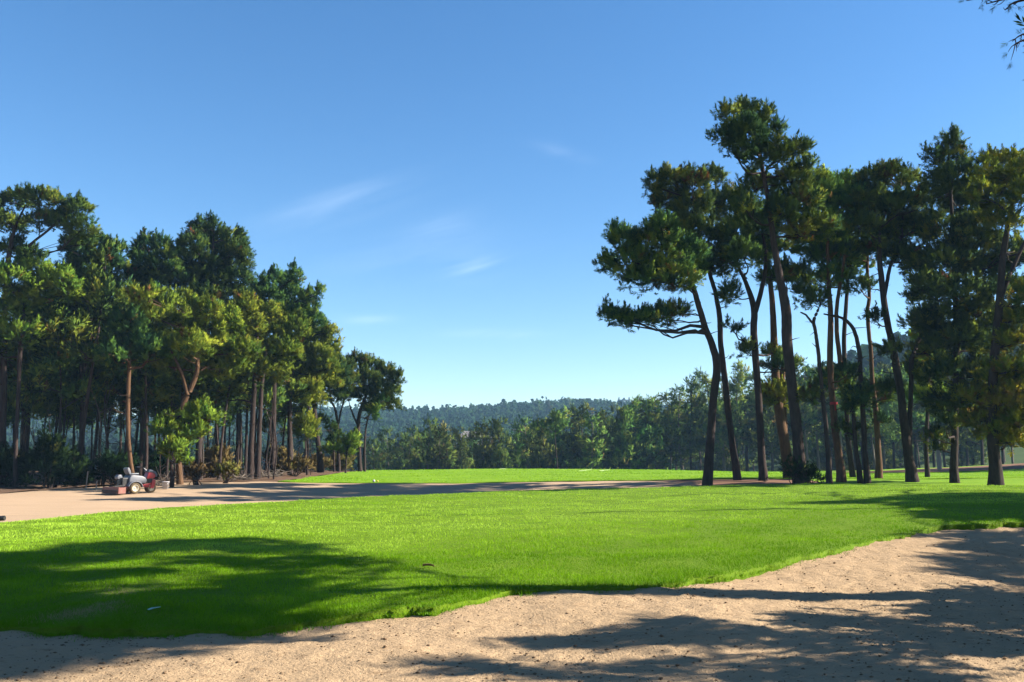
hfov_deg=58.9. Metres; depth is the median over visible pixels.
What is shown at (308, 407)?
pine tree
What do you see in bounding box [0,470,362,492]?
forest floor
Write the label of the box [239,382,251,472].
pine tree
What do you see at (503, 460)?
pine tree
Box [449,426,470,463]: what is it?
pine tree
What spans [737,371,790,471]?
pine tree
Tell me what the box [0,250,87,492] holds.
pine tree
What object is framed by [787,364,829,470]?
pine tree
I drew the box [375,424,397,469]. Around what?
pine tree
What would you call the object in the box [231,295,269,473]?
pine tree
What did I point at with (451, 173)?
sky
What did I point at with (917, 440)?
pine tree
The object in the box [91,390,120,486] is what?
dead sapling
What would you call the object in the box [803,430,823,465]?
pine tree
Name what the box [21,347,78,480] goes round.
pine tree
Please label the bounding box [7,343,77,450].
pine tree
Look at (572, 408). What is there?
pine tree
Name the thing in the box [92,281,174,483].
pine tree
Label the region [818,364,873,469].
pine tree
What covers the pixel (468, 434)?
house
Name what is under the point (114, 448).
valley woodland
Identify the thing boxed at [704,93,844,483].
pine tree
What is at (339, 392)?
pine tree
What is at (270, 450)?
dead sapling
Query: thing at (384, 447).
pine tree
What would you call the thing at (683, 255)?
pine tree
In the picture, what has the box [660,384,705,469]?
pine tree
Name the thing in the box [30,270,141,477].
pine tree
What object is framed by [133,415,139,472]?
pine tree
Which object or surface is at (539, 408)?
pine tree
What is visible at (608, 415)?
pine tree
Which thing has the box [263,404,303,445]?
pine tree
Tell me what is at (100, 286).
pine tree
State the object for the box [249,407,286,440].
pine tree
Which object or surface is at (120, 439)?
pine tree
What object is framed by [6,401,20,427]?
pine tree
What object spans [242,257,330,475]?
pine tree
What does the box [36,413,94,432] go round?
pine tree
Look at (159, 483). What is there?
brush pile
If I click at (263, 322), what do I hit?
pine tree
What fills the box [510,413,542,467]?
pine tree
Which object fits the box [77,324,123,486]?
pine tree
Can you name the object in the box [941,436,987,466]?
pine tree
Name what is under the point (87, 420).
pine tree
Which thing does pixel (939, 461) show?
post
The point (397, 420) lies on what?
woodland
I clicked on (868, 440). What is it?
pine tree
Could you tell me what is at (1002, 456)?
pine tree
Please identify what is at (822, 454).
pine tree
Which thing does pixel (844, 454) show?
pine tree
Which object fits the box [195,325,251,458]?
pine tree
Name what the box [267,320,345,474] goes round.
pine tree
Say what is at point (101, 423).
pine tree
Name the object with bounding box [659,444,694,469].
pine tree
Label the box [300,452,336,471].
bush
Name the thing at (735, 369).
pine tree
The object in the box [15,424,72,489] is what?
bush
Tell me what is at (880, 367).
pine tree
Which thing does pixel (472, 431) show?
pine tree
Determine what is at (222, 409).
pine tree
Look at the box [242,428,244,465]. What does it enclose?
dead sapling
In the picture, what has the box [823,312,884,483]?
pine tree
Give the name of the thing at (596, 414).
pine tree
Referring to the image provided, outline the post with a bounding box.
[936,441,941,469]
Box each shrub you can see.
[777,453,809,483]
[792,461,825,483]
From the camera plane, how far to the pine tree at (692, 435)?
118.10 m
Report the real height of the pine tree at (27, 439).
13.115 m
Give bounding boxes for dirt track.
[835,463,1023,472]
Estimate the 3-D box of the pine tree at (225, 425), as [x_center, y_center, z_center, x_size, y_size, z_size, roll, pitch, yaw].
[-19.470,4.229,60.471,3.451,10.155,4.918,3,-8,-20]
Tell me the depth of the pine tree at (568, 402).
499.44 m
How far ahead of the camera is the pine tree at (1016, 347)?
193.89 m
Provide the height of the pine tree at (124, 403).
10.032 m
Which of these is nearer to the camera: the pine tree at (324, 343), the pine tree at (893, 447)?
the pine tree at (324, 343)
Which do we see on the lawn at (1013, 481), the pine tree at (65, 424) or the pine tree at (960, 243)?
the pine tree at (960, 243)
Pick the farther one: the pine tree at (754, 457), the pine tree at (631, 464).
the pine tree at (754, 457)
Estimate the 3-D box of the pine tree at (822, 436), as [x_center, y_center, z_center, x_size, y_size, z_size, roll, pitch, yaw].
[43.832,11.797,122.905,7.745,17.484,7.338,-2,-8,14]
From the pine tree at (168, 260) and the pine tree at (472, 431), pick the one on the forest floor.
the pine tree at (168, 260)
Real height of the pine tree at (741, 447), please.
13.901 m
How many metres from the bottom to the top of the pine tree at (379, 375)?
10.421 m
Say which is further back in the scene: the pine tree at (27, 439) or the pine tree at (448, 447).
the pine tree at (448, 447)
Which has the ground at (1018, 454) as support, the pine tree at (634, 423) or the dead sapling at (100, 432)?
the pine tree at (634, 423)
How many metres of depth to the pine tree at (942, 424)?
122.83 m
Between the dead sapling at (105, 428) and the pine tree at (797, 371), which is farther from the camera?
the pine tree at (797, 371)
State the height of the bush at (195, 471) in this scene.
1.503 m
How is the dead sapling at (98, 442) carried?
on the forest floor
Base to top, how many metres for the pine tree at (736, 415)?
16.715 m
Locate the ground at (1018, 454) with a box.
[9,425,1023,492]
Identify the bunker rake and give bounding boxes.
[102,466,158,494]
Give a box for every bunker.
[0,479,825,521]
[0,527,1023,681]
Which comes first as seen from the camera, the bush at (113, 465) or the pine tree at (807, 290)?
the pine tree at (807, 290)
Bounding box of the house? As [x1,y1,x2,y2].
[460,431,490,451]
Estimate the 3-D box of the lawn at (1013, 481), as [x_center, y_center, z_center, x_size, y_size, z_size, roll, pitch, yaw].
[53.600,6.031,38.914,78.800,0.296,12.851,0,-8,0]
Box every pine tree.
[0,181,103,493]
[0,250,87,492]
[0,284,14,373]
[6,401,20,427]
[7,269,71,481]
[7,293,111,489]
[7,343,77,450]
[7,381,56,448]
[7,405,20,421]
[8,411,45,443]
[12,410,20,447]
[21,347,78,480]
[22,367,25,450]
[27,347,116,483]
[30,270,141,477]
[31,235,143,487]
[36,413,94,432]
[37,404,91,436]
[44,230,139,447]
[50,416,76,431]
[52,344,88,475]
[55,387,123,467]
[56,349,111,446]
[72,389,109,449]
[75,395,134,437]
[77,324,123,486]
[77,376,154,452]
[88,303,175,472]
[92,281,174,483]
[93,306,173,452]
[99,323,121,445]
[105,408,110,448]
[116,226,198,476]
[117,393,169,420]
[119,278,265,484]
[119,417,121,449]
[131,308,214,471]
[131,327,212,479]
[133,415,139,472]
[144,392,229,487]
[152,401,217,482]
[154,371,216,429]
[154,405,155,449]
[160,322,212,477]
[170,326,278,479]
[173,209,256,479]
[175,396,246,476]
[178,305,185,475]
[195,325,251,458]
[208,288,314,478]
[211,346,242,475]
[217,400,270,425]
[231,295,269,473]
[235,336,287,456]
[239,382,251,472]
[241,354,310,474]
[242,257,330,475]
[243,315,258,474]
[249,402,304,458]
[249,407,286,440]
[254,408,257,466]
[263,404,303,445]
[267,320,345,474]
[281,391,332,456]
[286,406,322,474]
[293,373,339,471]
[299,354,345,475]
[316,426,364,472]
[322,352,356,471]
[323,416,345,471]
[336,346,407,470]
[358,391,390,471]
[362,434,386,469]
[366,442,389,469]
[373,440,391,465]
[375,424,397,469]
[386,432,409,469]
[391,422,423,469]
[396,427,432,469]
[404,412,445,469]
[426,421,460,469]
[438,433,461,468]
[442,431,456,461]
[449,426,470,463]
[451,432,474,468]
[460,440,477,466]
[462,425,479,445]
[464,430,479,465]
[465,416,499,468]
[469,421,505,466]
[471,429,488,461]
[480,417,524,468]
[505,428,530,468]
[508,425,533,465]
[508,426,522,454]
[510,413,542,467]
[522,430,554,468]
[525,408,573,468]
[526,415,568,468]
[531,399,544,413]
[534,414,550,448]
[541,405,580,468]
[545,399,555,412]
[557,404,581,466]
[558,401,596,468]
[564,410,611,468]
[565,397,576,410]
[575,408,615,468]
[577,398,587,411]
[589,411,612,453]
[592,203,720,485]
[599,405,641,468]
[606,412,616,446]
[608,407,645,469]
[618,393,667,468]
[620,394,670,469]
[622,402,654,469]
[628,395,645,421]
[637,394,688,469]
[640,161,748,479]
[652,423,678,469]
[655,390,688,469]
[655,395,703,469]
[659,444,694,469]
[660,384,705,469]
[674,367,708,470]
[676,374,707,469]
[680,413,702,469]
[686,402,728,470]
[690,374,741,459]
[703,201,804,480]
[703,369,753,458]
[703,371,749,470]
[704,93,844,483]
[713,441,753,471]
[720,359,766,470]
[725,210,808,477]
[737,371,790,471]
[738,444,744,462]
[744,443,766,471]
[745,373,778,457]
[750,370,820,454]
[767,441,811,471]
[785,353,822,448]
[786,363,829,464]
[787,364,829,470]
[789,162,917,476]
[789,269,832,483]
[799,174,877,481]
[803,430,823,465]
[805,391,858,470]
[809,367,845,470]
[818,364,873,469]
[821,381,860,447]
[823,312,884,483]
[824,446,861,470]
[836,156,952,481]
[842,207,908,477]
[852,377,874,469]
[859,367,901,468]
[859,441,901,469]
[860,367,900,469]
[865,359,894,468]
[872,364,937,468]
[886,377,935,467]
[897,121,1023,482]
[897,359,930,467]
[900,303,948,476]
[901,372,940,450]
[912,433,931,467]
[914,422,936,467]
[929,376,963,466]
[929,378,962,466]
[933,381,979,465]
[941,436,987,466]
[944,371,986,464]
[948,143,1023,484]
[960,0,1023,80]
[975,407,1008,463]
[1008,344,1020,360]
[1010,386,1013,463]
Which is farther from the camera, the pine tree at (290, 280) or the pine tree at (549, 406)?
the pine tree at (549, 406)
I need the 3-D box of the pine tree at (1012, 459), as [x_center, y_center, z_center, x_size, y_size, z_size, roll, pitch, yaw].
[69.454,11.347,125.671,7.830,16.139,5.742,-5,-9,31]
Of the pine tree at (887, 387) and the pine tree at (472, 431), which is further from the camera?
the pine tree at (472, 431)
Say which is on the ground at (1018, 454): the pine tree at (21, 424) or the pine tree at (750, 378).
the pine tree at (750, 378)
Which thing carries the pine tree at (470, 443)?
on the ground at (1018, 454)
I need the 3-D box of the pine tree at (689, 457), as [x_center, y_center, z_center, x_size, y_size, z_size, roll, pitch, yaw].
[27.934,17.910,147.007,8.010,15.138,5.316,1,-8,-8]
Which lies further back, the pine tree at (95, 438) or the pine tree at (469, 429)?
the pine tree at (469, 429)
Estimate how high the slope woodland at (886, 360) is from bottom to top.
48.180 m
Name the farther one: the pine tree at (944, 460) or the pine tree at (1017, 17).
the pine tree at (944, 460)
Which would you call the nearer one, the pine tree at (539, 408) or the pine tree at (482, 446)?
the pine tree at (482, 446)
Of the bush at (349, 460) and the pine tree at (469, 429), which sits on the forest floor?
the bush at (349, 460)
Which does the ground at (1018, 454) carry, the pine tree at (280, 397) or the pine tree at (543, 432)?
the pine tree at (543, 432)
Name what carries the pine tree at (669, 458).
on the ground at (1018, 454)
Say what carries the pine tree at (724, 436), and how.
on the ground at (1018, 454)
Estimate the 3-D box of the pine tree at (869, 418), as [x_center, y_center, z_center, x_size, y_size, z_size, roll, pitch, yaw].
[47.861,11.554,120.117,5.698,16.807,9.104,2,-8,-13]
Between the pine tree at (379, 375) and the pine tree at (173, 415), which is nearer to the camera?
the pine tree at (173, 415)
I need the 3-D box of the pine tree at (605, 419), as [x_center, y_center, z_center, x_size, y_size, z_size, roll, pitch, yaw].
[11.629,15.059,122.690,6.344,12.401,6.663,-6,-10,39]
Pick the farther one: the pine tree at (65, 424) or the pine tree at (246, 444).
the pine tree at (65, 424)
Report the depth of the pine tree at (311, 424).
58.82 m
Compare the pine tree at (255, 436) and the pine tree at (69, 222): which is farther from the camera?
the pine tree at (255, 436)
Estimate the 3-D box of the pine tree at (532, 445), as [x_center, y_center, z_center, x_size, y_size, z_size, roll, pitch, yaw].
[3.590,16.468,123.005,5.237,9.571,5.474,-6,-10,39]
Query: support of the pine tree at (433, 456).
on the ground at (1018, 454)
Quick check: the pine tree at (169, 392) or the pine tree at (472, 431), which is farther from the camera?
the pine tree at (472, 431)
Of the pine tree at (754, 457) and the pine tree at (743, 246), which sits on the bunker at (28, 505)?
the pine tree at (743, 246)
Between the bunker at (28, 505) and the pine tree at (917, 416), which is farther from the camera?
the pine tree at (917, 416)
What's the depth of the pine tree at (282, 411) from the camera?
71.74 m
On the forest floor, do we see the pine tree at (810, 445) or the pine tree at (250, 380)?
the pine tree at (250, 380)
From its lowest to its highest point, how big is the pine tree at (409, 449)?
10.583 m
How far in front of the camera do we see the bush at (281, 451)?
61.83 m
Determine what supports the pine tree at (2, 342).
on the forest floor
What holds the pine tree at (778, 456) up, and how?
on the ground at (1018, 454)
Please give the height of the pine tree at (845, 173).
16.973 m
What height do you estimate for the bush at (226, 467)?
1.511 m
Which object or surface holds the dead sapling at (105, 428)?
on the forest floor
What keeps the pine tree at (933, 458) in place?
on the ground at (1018, 454)
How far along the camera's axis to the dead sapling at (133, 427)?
62.12 m
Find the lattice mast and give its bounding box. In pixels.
[617,397,630,405]
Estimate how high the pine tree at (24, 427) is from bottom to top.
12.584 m
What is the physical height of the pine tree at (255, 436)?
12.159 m
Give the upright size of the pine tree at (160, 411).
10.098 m
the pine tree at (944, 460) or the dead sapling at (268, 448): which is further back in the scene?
the pine tree at (944, 460)
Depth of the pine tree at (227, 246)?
53.94 m
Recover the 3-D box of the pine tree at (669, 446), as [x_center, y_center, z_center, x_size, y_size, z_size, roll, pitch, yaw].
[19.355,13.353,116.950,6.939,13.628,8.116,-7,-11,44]
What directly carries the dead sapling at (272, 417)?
on the forest floor
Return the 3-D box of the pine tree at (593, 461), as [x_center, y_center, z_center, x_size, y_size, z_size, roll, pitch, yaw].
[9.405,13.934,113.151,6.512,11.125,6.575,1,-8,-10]
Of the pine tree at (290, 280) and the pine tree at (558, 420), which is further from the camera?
the pine tree at (558, 420)
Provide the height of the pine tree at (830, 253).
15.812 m
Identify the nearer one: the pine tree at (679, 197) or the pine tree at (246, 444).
the pine tree at (679, 197)
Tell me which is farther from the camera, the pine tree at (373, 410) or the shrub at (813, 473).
the pine tree at (373, 410)
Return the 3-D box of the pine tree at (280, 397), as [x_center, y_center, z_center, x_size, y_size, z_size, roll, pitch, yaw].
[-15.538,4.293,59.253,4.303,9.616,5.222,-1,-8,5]
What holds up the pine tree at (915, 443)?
on the ground at (1018, 454)
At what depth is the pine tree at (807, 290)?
38.24 m
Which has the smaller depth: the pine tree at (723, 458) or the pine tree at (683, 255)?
the pine tree at (683, 255)
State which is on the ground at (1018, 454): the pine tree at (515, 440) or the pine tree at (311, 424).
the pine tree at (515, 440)
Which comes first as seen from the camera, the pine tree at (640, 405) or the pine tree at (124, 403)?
the pine tree at (124, 403)
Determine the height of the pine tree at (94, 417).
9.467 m
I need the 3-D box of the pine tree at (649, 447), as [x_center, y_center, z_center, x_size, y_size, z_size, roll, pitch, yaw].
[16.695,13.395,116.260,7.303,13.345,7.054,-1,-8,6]
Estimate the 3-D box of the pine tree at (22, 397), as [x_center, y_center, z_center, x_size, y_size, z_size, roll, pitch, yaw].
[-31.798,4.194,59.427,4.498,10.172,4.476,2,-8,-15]
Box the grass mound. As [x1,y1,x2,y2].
[0,483,1023,637]
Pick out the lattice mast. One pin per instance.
(623, 400)
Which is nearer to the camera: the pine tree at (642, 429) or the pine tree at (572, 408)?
the pine tree at (642, 429)
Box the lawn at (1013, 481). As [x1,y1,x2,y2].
[811,478,1023,484]
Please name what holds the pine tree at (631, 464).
on the ground at (1018, 454)
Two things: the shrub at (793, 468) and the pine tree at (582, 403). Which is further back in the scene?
the pine tree at (582, 403)
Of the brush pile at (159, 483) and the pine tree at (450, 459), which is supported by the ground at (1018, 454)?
the pine tree at (450, 459)
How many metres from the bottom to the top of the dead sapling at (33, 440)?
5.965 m
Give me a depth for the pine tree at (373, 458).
116.59 m
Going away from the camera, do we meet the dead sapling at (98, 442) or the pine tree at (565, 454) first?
the dead sapling at (98, 442)
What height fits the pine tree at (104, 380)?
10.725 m
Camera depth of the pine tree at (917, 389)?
46.55 m
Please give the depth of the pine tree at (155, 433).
59.52 m
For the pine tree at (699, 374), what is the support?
on the ground at (1018, 454)
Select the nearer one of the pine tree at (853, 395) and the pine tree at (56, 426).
the pine tree at (853, 395)
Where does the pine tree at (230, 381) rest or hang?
on the forest floor
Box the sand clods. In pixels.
[1,529,1023,681]
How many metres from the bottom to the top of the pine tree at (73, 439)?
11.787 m
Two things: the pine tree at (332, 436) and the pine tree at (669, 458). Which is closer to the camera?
the pine tree at (332, 436)
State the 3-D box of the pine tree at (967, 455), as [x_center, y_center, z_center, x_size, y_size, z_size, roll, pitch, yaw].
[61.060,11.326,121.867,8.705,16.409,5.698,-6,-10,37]
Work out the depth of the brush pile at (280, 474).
54.64 m
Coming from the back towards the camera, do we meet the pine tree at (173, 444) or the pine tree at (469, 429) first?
the pine tree at (469, 429)
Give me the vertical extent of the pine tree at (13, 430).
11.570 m
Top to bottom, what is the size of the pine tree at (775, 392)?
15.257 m
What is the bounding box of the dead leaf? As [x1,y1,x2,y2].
[422,563,434,566]
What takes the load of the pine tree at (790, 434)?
on the ground at (1018, 454)
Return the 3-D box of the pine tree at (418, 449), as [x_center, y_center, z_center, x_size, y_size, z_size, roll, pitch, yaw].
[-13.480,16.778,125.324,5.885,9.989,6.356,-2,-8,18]
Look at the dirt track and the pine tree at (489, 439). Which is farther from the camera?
the pine tree at (489, 439)
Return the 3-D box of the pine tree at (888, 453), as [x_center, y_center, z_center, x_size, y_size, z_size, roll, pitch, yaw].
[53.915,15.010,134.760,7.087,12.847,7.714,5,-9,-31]
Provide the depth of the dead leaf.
11.51 m
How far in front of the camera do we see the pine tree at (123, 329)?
45.04 m
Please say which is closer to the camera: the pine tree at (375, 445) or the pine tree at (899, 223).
the pine tree at (899, 223)
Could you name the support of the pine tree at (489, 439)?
on the ground at (1018, 454)
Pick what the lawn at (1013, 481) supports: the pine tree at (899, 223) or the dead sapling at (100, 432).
the pine tree at (899, 223)
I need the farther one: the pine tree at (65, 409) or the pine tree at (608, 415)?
the pine tree at (608, 415)
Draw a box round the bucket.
[162,481,169,488]
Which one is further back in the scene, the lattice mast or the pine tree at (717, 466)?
the lattice mast
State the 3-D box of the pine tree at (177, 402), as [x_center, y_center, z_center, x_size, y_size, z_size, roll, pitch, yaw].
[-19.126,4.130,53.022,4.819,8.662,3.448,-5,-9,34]
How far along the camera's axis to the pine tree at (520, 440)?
132.47 m
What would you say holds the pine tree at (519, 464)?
on the ground at (1018, 454)
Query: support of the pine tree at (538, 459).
on the ground at (1018, 454)
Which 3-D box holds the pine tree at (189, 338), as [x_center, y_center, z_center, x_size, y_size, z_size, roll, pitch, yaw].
[-16.901,2.225,46.942,7.360,10.987,7.603,0,-8,0]
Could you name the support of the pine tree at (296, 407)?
on the forest floor
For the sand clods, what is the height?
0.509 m
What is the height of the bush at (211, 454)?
2.360 m
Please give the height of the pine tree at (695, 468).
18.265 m
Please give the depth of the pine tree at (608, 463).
114.61 m
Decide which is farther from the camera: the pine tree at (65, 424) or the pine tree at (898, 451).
the pine tree at (898, 451)
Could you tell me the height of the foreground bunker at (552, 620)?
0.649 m
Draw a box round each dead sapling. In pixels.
[29,410,34,475]
[89,383,119,484]
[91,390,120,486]
[92,385,120,486]
[97,411,116,475]
[113,410,135,447]
[120,411,138,446]
[148,439,166,479]
[229,404,244,475]
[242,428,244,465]
[248,387,285,479]
[261,422,283,471]
[264,419,275,477]
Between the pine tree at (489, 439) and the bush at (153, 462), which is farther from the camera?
the pine tree at (489, 439)
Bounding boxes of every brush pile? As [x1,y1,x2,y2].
[143,467,180,485]
[215,466,257,480]
[261,465,290,477]
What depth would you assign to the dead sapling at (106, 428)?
47.95 m
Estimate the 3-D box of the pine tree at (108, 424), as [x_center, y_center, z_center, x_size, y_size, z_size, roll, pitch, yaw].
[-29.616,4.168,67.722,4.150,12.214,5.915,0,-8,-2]
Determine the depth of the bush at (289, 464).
57.39 m
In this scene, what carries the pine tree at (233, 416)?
on the forest floor
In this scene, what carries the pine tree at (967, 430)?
on the ground at (1018, 454)
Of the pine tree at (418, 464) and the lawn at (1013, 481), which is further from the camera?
the pine tree at (418, 464)
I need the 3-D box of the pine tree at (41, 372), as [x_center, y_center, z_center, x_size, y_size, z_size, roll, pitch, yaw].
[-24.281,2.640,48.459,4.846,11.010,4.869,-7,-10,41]
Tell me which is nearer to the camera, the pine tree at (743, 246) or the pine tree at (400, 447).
the pine tree at (743, 246)
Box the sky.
[0,0,1023,415]
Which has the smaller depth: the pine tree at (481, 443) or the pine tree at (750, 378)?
the pine tree at (750, 378)
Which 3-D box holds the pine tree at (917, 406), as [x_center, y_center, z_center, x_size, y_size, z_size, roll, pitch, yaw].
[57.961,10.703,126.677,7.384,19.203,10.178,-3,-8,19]
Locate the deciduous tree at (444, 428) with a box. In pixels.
[436,421,452,445]
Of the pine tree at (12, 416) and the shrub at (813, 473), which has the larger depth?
the pine tree at (12, 416)
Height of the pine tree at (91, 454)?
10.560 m
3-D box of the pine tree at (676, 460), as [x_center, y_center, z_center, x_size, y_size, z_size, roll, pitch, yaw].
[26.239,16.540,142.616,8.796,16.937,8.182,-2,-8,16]
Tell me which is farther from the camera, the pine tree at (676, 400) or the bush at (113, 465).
the pine tree at (676, 400)
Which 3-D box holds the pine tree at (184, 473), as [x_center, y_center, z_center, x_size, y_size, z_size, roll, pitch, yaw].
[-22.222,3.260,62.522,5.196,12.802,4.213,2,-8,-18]
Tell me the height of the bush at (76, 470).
2.721 m
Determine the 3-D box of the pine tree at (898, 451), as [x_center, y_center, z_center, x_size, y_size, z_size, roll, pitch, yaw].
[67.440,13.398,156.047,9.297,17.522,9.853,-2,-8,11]
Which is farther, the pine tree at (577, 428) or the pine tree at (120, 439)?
the pine tree at (577, 428)
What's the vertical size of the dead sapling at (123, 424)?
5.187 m
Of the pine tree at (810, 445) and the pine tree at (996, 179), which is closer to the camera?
the pine tree at (996, 179)
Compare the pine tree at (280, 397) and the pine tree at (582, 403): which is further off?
the pine tree at (582, 403)
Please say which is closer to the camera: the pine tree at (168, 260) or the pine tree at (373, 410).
the pine tree at (168, 260)
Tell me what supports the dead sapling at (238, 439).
on the forest floor
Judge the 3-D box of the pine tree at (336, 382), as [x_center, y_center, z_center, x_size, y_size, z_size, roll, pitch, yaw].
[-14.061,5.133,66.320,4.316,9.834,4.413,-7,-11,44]
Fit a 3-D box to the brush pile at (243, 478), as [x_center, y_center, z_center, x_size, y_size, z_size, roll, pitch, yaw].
[-15.712,7.543,51.787,2.622,0.968,2.672,2,-8,-16]
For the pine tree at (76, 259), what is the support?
on the forest floor
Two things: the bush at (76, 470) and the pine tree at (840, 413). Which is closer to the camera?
the bush at (76, 470)
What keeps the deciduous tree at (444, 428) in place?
on the ground at (1018, 454)
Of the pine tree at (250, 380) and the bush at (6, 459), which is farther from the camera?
the pine tree at (250, 380)
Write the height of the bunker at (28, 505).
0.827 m
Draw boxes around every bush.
[0,441,40,486]
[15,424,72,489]
[53,441,99,488]
[86,447,145,484]
[132,443,175,479]
[182,459,210,484]
[193,443,234,477]
[212,457,244,482]
[262,444,299,472]
[277,453,316,475]
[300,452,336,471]
[325,453,356,470]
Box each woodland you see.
[6,393,744,446]
[6,410,734,470]
[589,312,1023,469]
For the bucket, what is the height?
0.340 m
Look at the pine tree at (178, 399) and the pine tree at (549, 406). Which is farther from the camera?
the pine tree at (549, 406)
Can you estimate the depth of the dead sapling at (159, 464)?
49.58 m
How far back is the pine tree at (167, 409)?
58.18 m
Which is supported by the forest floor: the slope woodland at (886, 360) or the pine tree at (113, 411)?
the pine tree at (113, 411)
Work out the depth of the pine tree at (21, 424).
72.28 m
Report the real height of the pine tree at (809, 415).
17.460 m

